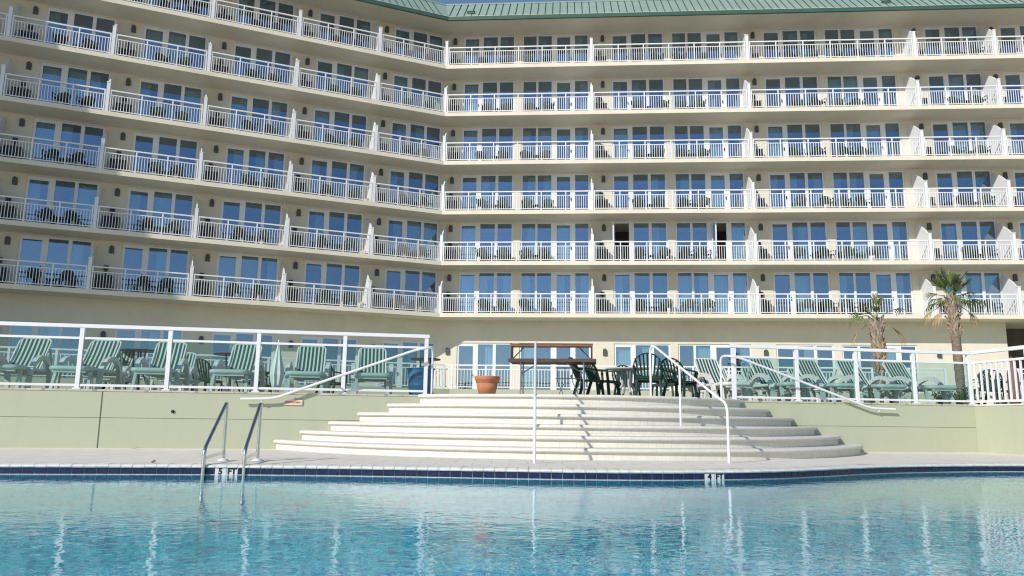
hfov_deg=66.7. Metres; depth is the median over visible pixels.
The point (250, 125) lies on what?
balcony chair
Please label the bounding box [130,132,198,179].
window
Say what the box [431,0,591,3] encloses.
sky
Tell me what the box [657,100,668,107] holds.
balcony chair
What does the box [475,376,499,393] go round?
planter
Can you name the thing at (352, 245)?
balcony chair
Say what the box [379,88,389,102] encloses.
air conditioner
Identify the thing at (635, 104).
balcony chair
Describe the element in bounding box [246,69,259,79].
balcony chair
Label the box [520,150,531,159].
balcony chair
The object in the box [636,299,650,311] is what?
balcony chair
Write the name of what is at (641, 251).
balcony chair
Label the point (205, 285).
air conditioner
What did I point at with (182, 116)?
balcony chair
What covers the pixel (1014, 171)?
window
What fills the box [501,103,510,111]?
balcony chair
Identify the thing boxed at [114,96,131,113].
chair
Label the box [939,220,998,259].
window
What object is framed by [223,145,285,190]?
window
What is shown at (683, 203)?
balcony chair
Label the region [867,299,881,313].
balcony chair
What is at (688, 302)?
balcony chair
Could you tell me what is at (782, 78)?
window
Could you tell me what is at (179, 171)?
balcony chair
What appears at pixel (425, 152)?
balcony chair
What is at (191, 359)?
lounge chair
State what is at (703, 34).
window
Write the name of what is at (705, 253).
balcony chair
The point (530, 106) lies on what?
balcony chair
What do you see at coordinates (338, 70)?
window
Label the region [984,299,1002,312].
balcony chair
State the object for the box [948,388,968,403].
shrub
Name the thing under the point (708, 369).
lounge chair
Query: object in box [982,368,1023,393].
patio railing
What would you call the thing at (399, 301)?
balcony chair
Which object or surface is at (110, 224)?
air conditioner
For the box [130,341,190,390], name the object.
lounge chair
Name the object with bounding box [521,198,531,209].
balcony chair
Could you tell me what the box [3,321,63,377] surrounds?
patio window
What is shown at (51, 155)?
balcony chair
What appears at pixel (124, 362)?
patio chair
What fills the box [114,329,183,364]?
patio window
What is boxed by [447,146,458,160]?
air conditioner
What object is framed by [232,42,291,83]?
window
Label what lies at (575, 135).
window
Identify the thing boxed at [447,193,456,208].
air conditioner
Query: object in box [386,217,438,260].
window
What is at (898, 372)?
lounge chair
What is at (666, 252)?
balcony chair
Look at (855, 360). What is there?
glass railing
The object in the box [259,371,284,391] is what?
round table
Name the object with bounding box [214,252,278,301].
window
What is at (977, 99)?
balcony chair
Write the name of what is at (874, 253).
balcony chair
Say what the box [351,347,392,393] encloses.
lounge chair
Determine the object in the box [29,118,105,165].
window
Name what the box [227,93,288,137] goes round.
window
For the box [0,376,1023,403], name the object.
patio
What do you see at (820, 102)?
balcony chair
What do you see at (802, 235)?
window
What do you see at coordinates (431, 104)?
balcony chair
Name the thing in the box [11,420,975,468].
terrace
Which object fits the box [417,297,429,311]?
balcony chair
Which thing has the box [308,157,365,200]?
window
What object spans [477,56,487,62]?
balcony chair
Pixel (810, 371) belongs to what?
lounge chair
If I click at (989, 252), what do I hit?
balcony chair
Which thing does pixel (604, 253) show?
air conditioner
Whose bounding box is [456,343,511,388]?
patio window
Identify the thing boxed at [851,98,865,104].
balcony chair
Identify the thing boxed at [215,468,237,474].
depth marker
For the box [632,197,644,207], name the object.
balcony chair
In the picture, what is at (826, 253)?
balcony chair
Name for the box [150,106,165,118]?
balcony chair
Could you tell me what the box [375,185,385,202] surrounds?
air conditioner
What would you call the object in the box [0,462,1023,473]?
pool coping
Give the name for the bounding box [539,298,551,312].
balcony chair
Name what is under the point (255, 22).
balcony chair
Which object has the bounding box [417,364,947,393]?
patio railing
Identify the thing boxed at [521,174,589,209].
window
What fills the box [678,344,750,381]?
patio window
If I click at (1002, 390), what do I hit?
patio chair
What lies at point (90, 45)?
balcony chair
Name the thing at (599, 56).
air conditioner
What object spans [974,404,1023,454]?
retaining wall
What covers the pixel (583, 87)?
window
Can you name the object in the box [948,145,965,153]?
balcony chair
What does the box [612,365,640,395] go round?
patio chair
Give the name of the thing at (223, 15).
chair
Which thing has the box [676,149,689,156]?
balcony chair
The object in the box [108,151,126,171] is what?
air conditioner
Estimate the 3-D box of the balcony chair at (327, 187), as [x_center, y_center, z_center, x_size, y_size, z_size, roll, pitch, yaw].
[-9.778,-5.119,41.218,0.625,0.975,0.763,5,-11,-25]
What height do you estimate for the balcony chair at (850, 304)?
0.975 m
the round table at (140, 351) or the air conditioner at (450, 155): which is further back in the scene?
the air conditioner at (450, 155)
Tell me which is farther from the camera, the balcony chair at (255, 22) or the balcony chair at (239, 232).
the balcony chair at (255, 22)
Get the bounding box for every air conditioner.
[0,197,16,219]
[0,257,6,282]
[2,137,23,158]
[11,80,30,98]
[18,24,38,40]
[94,265,113,290]
[101,208,119,229]
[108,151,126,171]
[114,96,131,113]
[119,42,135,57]
[193,273,209,296]
[199,218,214,238]
[203,163,217,182]
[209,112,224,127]
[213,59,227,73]
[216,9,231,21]
[285,280,297,302]
[288,228,302,247]
[291,175,305,193]
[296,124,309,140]
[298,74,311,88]
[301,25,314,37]
[370,286,380,308]
[374,236,384,255]
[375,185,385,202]
[377,136,387,151]
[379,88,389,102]
[381,41,390,53]
[443,292,453,312]
[445,243,455,260]
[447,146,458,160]
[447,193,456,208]
[449,99,459,110]
[451,54,460,64]
[594,51,605,60]
[594,97,606,108]
[595,144,606,157]
[595,192,607,209]
[595,243,607,260]
[596,292,609,312]
[750,48,758,57]
[752,95,761,107]
[754,142,762,157]
[756,191,764,208]
[757,242,767,260]
[759,292,770,313]
[926,147,931,155]
[934,248,940,259]
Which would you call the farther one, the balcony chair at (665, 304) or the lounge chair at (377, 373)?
the balcony chair at (665, 304)
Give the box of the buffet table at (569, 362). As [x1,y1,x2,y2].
[508,343,595,394]
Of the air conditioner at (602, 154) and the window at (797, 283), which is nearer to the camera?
the window at (797, 283)
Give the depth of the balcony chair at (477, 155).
44.16 m
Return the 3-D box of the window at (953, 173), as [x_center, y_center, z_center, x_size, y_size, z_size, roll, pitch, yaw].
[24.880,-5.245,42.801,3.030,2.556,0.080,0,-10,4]
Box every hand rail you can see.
[533,342,536,462]
[649,345,730,462]
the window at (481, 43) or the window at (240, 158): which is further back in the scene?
the window at (481, 43)
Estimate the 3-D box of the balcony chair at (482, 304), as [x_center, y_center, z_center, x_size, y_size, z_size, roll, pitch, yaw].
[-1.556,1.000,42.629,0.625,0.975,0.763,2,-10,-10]
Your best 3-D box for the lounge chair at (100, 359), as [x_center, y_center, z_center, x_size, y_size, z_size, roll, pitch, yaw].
[-7.714,1.389,14.277,0.805,1.021,1.992,2,-10,-7]
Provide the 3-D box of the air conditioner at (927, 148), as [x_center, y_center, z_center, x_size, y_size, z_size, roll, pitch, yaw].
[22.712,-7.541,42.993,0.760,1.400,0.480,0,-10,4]
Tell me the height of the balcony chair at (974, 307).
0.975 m
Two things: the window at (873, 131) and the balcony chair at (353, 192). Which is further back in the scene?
the window at (873, 131)
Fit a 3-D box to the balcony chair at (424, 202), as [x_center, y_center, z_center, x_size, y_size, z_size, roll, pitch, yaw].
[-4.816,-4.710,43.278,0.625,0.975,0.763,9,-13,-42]
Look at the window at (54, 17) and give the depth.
38.19 m
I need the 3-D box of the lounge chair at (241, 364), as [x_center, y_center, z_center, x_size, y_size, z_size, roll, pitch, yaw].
[-5.162,1.501,14.762,0.805,1.021,1.992,2,-10,-7]
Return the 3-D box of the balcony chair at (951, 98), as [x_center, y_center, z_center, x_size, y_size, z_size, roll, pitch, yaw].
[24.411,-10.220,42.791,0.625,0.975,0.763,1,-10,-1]
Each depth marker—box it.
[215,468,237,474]
[705,473,723,479]
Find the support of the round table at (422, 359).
on the terrace
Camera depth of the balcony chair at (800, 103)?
43.32 m
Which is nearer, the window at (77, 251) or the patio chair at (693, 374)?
the patio chair at (693, 374)
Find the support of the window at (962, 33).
in the hotel building
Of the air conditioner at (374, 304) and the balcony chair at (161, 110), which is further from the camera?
the air conditioner at (374, 304)
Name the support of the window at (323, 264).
in the hotel building
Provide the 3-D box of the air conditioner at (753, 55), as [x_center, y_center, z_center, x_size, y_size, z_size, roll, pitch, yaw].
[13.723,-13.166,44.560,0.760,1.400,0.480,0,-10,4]
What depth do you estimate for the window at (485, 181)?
44.71 m
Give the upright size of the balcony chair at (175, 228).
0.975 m
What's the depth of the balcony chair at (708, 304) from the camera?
41.91 m
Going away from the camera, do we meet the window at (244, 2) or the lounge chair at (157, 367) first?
the lounge chair at (157, 367)
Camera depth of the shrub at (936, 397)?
23.43 m
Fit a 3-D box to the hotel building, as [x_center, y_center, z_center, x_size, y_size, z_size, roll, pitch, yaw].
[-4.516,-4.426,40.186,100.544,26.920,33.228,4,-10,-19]
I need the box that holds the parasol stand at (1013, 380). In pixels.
[1007,357,1020,403]
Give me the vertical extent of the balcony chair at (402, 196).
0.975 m
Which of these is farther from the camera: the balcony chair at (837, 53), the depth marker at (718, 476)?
the balcony chair at (837, 53)
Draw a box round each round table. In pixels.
[120,348,154,389]
[213,353,239,391]
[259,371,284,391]
[410,358,440,393]
[605,367,646,395]
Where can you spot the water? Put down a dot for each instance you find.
(937, 524)
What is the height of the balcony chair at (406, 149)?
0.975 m
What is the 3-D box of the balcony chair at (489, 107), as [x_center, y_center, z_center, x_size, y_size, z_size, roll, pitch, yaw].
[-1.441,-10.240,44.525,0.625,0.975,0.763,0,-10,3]
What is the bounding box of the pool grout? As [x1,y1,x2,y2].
[9,463,1023,479]
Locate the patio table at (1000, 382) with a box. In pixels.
[965,380,1023,403]
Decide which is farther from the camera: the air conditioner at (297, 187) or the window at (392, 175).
the window at (392, 175)
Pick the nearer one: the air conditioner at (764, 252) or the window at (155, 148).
the window at (155, 148)
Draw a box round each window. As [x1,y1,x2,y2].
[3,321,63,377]
[14,234,93,287]
[22,175,99,227]
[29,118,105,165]
[37,61,110,108]
[43,7,116,50]
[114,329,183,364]
[118,244,189,295]
[124,187,194,236]
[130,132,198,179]
[135,78,203,124]
[141,25,207,68]
[146,0,209,15]
[209,332,274,380]
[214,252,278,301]
[219,198,282,245]
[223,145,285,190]
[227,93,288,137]
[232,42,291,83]
[235,0,294,32]
[298,336,357,385]
[302,260,360,306]
[305,208,363,253]
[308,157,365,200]
[311,107,367,147]
[314,58,369,98]
[317,10,371,49]
[380,340,434,387]
[383,267,436,312]
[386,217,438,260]
[388,168,439,209]
[390,120,441,158]
[392,72,442,111]
[394,26,443,63]
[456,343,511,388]
[458,272,512,312]
[459,223,512,260]
[460,174,513,209]
[461,127,513,160]
[463,81,514,111]
[464,36,515,64]
[519,343,589,389]
[520,222,589,260]
[520,272,589,312]
[521,126,588,159]
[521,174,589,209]
[522,34,588,63]
[522,80,588,110]
[611,32,663,61]
[611,78,664,109]
[612,125,665,158]
[612,173,666,208]
[613,221,667,260]
[613,272,669,313]
[614,344,670,390]
[671,31,739,60]
[672,77,741,108]
[673,124,743,157]
[674,172,745,208]
[675,220,747,260]
[676,272,749,313]
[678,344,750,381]
[762,29,816,58]
[764,76,819,107]
[766,123,821,156]
[768,171,825,207]
[770,221,828,260]
[773,272,831,313]
[776,345,834,374]
[823,27,894,57]
[826,74,898,106]
[829,122,901,156]
[832,171,905,207]
[835,221,909,259]
[838,272,913,313]
[842,345,919,392]
[923,26,978,55]
[927,73,983,104]
[931,121,988,155]
[935,170,992,206]
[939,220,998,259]
[944,271,1003,313]
[998,25,1023,52]
[1003,72,1023,103]
[1008,120,1023,154]
[1013,170,1023,206]
[1018,220,1023,259]
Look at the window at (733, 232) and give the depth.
43.31 m
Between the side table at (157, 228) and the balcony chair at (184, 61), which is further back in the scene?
the balcony chair at (184, 61)
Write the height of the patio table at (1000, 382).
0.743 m
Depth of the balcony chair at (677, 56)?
43.98 m
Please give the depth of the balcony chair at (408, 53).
44.14 m
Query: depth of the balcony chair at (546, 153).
43.88 m
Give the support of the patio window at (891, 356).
in the hotel building
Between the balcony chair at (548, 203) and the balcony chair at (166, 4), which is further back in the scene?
the balcony chair at (548, 203)
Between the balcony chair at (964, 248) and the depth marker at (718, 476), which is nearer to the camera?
the depth marker at (718, 476)
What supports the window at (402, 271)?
in the hotel building
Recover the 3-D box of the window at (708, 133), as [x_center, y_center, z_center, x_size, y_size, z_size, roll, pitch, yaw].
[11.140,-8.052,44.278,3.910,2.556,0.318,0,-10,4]
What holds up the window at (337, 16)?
in the hotel building
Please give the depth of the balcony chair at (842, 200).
42.48 m
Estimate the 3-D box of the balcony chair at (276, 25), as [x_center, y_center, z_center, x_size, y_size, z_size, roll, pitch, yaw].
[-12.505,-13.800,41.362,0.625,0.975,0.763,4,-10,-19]
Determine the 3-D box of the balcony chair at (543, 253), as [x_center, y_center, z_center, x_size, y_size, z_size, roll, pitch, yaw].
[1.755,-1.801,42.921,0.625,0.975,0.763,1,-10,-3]
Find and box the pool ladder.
[201,402,263,474]
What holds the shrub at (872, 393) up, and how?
on the terrace
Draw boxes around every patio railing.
[0,346,444,388]
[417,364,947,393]
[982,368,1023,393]
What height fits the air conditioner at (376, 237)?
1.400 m
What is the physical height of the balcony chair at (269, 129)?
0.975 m
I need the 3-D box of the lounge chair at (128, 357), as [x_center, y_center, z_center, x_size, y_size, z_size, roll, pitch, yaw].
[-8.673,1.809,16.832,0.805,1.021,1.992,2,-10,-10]
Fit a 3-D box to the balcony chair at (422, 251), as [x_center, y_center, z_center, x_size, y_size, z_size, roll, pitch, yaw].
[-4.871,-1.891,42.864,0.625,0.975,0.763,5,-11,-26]
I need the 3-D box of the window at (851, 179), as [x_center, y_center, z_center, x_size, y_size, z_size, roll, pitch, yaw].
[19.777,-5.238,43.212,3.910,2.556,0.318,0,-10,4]
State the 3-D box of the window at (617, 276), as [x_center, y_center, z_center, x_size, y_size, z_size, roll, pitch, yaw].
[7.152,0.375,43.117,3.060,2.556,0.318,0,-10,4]
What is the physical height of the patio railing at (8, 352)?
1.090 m
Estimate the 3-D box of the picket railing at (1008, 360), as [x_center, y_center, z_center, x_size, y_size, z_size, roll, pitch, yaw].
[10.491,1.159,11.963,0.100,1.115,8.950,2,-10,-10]
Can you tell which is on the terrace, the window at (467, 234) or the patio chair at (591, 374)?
the patio chair at (591, 374)
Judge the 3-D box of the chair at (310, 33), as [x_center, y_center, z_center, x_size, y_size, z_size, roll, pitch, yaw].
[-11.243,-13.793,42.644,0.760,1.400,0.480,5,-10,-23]
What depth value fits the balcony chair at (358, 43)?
43.02 m
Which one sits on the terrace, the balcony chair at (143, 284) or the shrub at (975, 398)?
the shrub at (975, 398)
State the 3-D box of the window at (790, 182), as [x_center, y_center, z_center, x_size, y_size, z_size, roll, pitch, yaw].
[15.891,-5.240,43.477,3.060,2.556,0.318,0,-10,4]
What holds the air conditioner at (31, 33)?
on the hotel building
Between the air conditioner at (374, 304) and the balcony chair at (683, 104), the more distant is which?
the balcony chair at (683, 104)
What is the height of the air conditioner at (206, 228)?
1.400 m
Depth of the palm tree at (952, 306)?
25.69 m
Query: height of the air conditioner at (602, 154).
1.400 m
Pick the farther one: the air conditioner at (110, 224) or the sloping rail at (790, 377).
the air conditioner at (110, 224)
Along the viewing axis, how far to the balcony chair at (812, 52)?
43.60 m
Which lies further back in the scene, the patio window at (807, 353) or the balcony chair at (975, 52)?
the balcony chair at (975, 52)
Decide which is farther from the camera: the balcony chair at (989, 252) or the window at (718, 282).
the window at (718, 282)
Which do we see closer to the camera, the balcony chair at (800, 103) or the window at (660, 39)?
the balcony chair at (800, 103)
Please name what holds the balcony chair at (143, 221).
on the hotel building
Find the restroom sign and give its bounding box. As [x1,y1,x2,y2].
[285,397,302,404]
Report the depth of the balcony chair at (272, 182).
40.09 m
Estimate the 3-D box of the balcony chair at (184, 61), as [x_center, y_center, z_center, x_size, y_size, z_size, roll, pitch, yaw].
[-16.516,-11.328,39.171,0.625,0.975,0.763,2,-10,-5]
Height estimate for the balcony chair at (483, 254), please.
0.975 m
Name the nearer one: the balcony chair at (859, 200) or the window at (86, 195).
the window at (86, 195)
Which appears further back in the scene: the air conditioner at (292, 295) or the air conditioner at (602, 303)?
the air conditioner at (602, 303)
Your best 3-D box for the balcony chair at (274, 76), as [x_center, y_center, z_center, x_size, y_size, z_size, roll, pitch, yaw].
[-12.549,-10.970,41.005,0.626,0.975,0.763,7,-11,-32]
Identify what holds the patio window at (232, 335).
in the hotel building
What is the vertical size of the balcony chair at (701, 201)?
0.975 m
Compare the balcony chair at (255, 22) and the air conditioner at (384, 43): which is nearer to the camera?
the balcony chair at (255, 22)
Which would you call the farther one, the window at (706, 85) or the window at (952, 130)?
the window at (706, 85)
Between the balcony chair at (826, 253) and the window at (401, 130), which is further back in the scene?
the window at (401, 130)
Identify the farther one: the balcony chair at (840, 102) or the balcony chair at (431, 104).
the balcony chair at (431, 104)
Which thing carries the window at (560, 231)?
in the hotel building
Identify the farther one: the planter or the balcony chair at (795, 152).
the balcony chair at (795, 152)
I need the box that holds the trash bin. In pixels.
[407,368,434,394]
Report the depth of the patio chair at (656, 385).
17.85 m
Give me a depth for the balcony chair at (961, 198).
41.85 m
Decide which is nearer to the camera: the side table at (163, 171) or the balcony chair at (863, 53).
the side table at (163, 171)
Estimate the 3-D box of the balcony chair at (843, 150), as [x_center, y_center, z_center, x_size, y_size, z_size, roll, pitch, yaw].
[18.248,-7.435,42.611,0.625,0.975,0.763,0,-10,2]
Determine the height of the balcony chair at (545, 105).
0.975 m
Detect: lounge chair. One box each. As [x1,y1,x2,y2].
[0,338,53,387]
[49,340,128,389]
[82,351,137,388]
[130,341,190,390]
[150,352,200,390]
[209,344,266,391]
[284,345,330,392]
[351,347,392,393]
[686,358,752,400]
[700,367,755,400]
[737,367,793,400]
[740,358,812,401]
[785,359,862,401]
[787,368,842,401]
[828,360,906,402]
[875,362,956,403]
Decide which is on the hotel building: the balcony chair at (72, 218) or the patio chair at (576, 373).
the balcony chair at (72, 218)
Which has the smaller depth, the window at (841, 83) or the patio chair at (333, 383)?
the patio chair at (333, 383)
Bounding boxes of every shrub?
[863,391,891,402]
[881,393,905,402]
[931,391,953,403]
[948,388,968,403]
[957,384,984,404]
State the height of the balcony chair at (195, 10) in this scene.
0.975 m
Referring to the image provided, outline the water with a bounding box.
[0,472,1023,575]
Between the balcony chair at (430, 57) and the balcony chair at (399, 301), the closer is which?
the balcony chair at (399, 301)
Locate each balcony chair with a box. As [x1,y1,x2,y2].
[25,267,41,285]
[35,208,53,223]
[42,149,58,162]
[51,92,70,104]
[53,33,67,43]
[53,270,73,287]
[64,210,81,226]
[66,152,84,165]
[76,95,94,108]
[82,38,98,51]
[131,276,149,292]
[136,218,154,233]
[148,162,162,175]
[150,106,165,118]
[155,52,169,63]
[158,0,170,9]
[159,278,173,294]
[164,221,180,235]
[169,165,184,178]
[176,111,189,122]
[177,57,191,67]
[187,5,201,15]
[227,283,242,298]
[234,227,249,242]
[242,120,257,132]
[242,174,254,186]
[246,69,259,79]
[250,18,264,27]
[253,284,267,300]
[255,230,268,244]
[263,177,277,189]
[264,124,278,135]
[268,73,281,83]
[271,23,282,30]
[317,236,332,250]
[321,184,334,196]
[321,290,335,305]
[325,134,339,144]
[326,84,338,91]
[330,34,341,43]
[344,239,354,252]
[344,292,354,306]
[349,87,361,97]
[349,137,361,148]
[349,188,361,198]
[350,38,363,47]
[395,295,409,310]
[397,244,409,257]
[398,194,412,206]
[402,49,413,56]
[402,98,413,105]
[402,145,412,154]
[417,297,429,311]
[418,148,430,158]
[418,196,432,208]
[418,246,430,259]
[425,53,434,60]
[425,101,435,110]
[475,151,486,160]
[475,248,486,260]
[476,198,488,208]
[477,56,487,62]
[478,298,489,312]
[481,103,492,111]
[496,298,507,312]
[497,150,507,158]
[497,198,507,209]
[497,248,508,260]
[500,56,512,63]
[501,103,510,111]
[519,248,530,260]
[519,298,531,312]
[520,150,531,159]
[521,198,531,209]
[523,55,534,63]
[525,103,534,109]
[538,248,549,260]
[539,150,549,159]
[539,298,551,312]
[541,55,551,61]
[542,199,553,209]
[543,101,554,110]
[631,52,642,61]
[631,100,642,109]
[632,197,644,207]
[634,149,646,158]
[634,247,647,260]
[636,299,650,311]
[651,52,663,59]
[652,148,664,158]
[653,197,664,208]
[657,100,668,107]
[658,247,670,260]
[661,299,672,313]
[672,51,686,60]
[675,100,686,107]
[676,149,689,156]
[678,197,692,208]
[681,247,694,260]
[682,299,694,313]
[694,99,705,108]
[697,51,708,58]
[698,148,709,156]
[698,247,711,260]
[699,197,709,208]
[702,299,714,313]
[784,50,798,58]
[789,147,804,155]
[791,99,802,105]
[794,196,806,206]
[794,247,804,258]
[802,299,814,313]
[807,48,818,56]
[811,97,826,106]
[812,146,826,156]
[819,196,834,207]
[819,247,835,258]
[823,299,839,313]
[831,49,843,57]
[831,98,844,106]
[837,196,850,207]
[838,146,853,156]
[842,299,860,313]
[844,247,858,258]
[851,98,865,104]
[853,48,868,55]
[855,196,872,207]
[857,146,873,156]
[866,246,878,258]
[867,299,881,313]
[945,47,960,53]
[947,96,964,104]
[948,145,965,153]
[956,195,971,206]
[961,246,978,259]
[968,45,985,54]
[968,300,982,313]
[970,95,987,104]
[975,145,991,153]
[980,194,995,206]
[981,247,999,259]
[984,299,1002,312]
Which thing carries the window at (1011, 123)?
in the hotel building
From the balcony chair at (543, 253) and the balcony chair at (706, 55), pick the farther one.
the balcony chair at (706, 55)
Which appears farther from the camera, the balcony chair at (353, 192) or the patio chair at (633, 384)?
the balcony chair at (353, 192)
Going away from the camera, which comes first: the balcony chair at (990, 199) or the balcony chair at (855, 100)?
the balcony chair at (990, 199)
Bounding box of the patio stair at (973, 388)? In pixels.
[953,368,1003,403]
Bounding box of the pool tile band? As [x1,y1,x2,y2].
[0,466,1023,479]
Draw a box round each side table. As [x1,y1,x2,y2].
[149,286,158,293]
[154,227,163,234]
[160,170,168,176]
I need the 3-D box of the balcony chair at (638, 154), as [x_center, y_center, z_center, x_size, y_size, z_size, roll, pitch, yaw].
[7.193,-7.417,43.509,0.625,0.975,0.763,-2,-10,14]
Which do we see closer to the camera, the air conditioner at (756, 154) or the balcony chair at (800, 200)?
the balcony chair at (800, 200)
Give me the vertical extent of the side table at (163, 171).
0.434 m
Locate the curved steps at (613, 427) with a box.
[274,394,863,460]
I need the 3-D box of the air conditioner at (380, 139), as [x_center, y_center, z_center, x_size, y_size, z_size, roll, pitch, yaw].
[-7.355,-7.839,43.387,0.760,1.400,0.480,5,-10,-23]
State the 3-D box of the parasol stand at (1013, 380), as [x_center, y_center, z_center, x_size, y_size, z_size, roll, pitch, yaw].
[11.816,2.210,18.340,0.520,1.200,0.512,0,-10,4]
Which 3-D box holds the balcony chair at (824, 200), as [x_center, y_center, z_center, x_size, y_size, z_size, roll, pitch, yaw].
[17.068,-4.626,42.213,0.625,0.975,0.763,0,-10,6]
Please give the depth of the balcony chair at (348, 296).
41.10 m
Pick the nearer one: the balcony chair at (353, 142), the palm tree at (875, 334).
the palm tree at (875, 334)
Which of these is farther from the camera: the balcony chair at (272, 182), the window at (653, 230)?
the window at (653, 230)
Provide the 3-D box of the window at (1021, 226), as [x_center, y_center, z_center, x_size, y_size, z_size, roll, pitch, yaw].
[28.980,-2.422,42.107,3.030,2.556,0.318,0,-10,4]
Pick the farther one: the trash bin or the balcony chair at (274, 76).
the balcony chair at (274, 76)
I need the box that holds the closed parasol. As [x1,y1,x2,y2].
[270,340,283,391]
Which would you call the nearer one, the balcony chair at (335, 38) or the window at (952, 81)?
the balcony chair at (335, 38)
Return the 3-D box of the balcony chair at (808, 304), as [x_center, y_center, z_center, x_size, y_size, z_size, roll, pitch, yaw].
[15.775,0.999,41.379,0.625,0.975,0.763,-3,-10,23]
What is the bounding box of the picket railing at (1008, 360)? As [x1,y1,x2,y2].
[970,345,1023,402]
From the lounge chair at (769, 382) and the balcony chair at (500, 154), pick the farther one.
the balcony chair at (500, 154)
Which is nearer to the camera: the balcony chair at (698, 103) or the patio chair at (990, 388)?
the patio chair at (990, 388)
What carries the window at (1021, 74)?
in the hotel building
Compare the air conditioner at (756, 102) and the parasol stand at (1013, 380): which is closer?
the parasol stand at (1013, 380)
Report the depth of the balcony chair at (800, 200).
42.38 m
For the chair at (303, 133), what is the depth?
41.53 m
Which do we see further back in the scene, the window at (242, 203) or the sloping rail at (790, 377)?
the window at (242, 203)
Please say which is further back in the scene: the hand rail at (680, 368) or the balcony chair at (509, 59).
the balcony chair at (509, 59)
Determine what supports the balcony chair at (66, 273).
on the hotel building
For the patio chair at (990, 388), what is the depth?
18.48 m
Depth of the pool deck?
10.69 m
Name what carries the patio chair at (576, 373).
on the terrace
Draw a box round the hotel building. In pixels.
[0,0,1023,393]
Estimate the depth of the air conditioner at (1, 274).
35.08 m
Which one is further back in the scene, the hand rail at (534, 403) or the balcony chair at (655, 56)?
the balcony chair at (655, 56)
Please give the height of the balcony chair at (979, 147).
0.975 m
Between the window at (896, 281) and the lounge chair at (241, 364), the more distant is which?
the window at (896, 281)
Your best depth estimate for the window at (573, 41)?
45.87 m
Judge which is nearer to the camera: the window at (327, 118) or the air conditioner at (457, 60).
the window at (327, 118)
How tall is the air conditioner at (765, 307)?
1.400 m
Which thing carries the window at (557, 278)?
in the hotel building
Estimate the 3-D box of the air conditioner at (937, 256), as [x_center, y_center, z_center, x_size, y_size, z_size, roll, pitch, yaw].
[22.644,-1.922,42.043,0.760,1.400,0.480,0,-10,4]
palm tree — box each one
[848,292,906,402]
[921,266,987,402]
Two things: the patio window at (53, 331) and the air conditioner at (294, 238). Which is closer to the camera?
the patio window at (53, 331)
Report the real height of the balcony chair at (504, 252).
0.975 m
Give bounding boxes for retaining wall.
[0,388,977,451]
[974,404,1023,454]
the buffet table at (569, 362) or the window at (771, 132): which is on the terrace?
the buffet table at (569, 362)
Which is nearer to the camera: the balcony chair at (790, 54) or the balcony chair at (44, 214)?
the balcony chair at (44, 214)
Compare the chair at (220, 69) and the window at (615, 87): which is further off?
the window at (615, 87)
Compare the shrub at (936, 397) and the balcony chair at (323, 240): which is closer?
the shrub at (936, 397)
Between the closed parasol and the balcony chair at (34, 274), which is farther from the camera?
the balcony chair at (34, 274)
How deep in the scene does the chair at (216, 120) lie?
39.83 m
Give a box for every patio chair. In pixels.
[102,355,137,389]
[190,358,221,390]
[242,376,269,391]
[315,366,346,392]
[568,357,604,394]
[585,365,620,394]
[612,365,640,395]
[632,353,663,395]
[652,365,677,395]
[660,358,697,396]
[678,373,711,397]
[972,369,1003,404]
[979,372,1007,403]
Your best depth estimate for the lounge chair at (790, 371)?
20.16 m
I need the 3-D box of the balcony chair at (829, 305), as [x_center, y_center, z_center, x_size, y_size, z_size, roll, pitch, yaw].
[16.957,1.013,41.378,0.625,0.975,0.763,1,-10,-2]
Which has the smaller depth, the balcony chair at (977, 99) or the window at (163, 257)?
the window at (163, 257)
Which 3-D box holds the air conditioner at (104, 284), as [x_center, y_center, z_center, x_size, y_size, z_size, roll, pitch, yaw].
[-19.321,-0.411,36.883,0.760,1.400,0.480,5,-10,-23]
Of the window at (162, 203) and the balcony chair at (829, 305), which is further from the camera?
the balcony chair at (829, 305)
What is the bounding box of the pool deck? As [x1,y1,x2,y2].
[0,448,1023,468]
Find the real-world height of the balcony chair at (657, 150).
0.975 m
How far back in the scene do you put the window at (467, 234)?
44.29 m
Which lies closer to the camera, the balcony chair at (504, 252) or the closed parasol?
the closed parasol
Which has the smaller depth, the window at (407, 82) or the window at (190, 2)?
the window at (190, 2)
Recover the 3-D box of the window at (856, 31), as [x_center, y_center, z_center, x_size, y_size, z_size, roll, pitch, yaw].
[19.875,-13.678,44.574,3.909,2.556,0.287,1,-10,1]
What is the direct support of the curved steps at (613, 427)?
on the pool deck
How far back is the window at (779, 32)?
45.00 m
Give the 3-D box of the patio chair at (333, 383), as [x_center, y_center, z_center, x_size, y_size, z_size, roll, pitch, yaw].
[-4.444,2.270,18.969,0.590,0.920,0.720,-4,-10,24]
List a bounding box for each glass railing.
[0,321,429,393]
[729,344,976,404]
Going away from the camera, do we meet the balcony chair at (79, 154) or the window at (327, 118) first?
the balcony chair at (79, 154)
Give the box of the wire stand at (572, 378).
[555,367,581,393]
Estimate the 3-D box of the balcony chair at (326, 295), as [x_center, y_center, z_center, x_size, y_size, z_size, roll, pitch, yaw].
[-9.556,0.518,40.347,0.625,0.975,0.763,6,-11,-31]
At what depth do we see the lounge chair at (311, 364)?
15.31 m
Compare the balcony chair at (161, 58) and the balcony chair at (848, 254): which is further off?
the balcony chair at (848, 254)
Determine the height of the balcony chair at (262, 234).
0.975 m
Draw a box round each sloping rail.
[240,346,433,403]
[719,355,895,412]
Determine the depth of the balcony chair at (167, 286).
37.52 m
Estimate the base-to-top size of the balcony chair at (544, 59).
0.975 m
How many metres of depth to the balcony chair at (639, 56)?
44.17 m
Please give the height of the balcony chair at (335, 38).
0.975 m
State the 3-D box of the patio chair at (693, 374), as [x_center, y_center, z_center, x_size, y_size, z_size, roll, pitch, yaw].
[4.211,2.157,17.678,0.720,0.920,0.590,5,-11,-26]

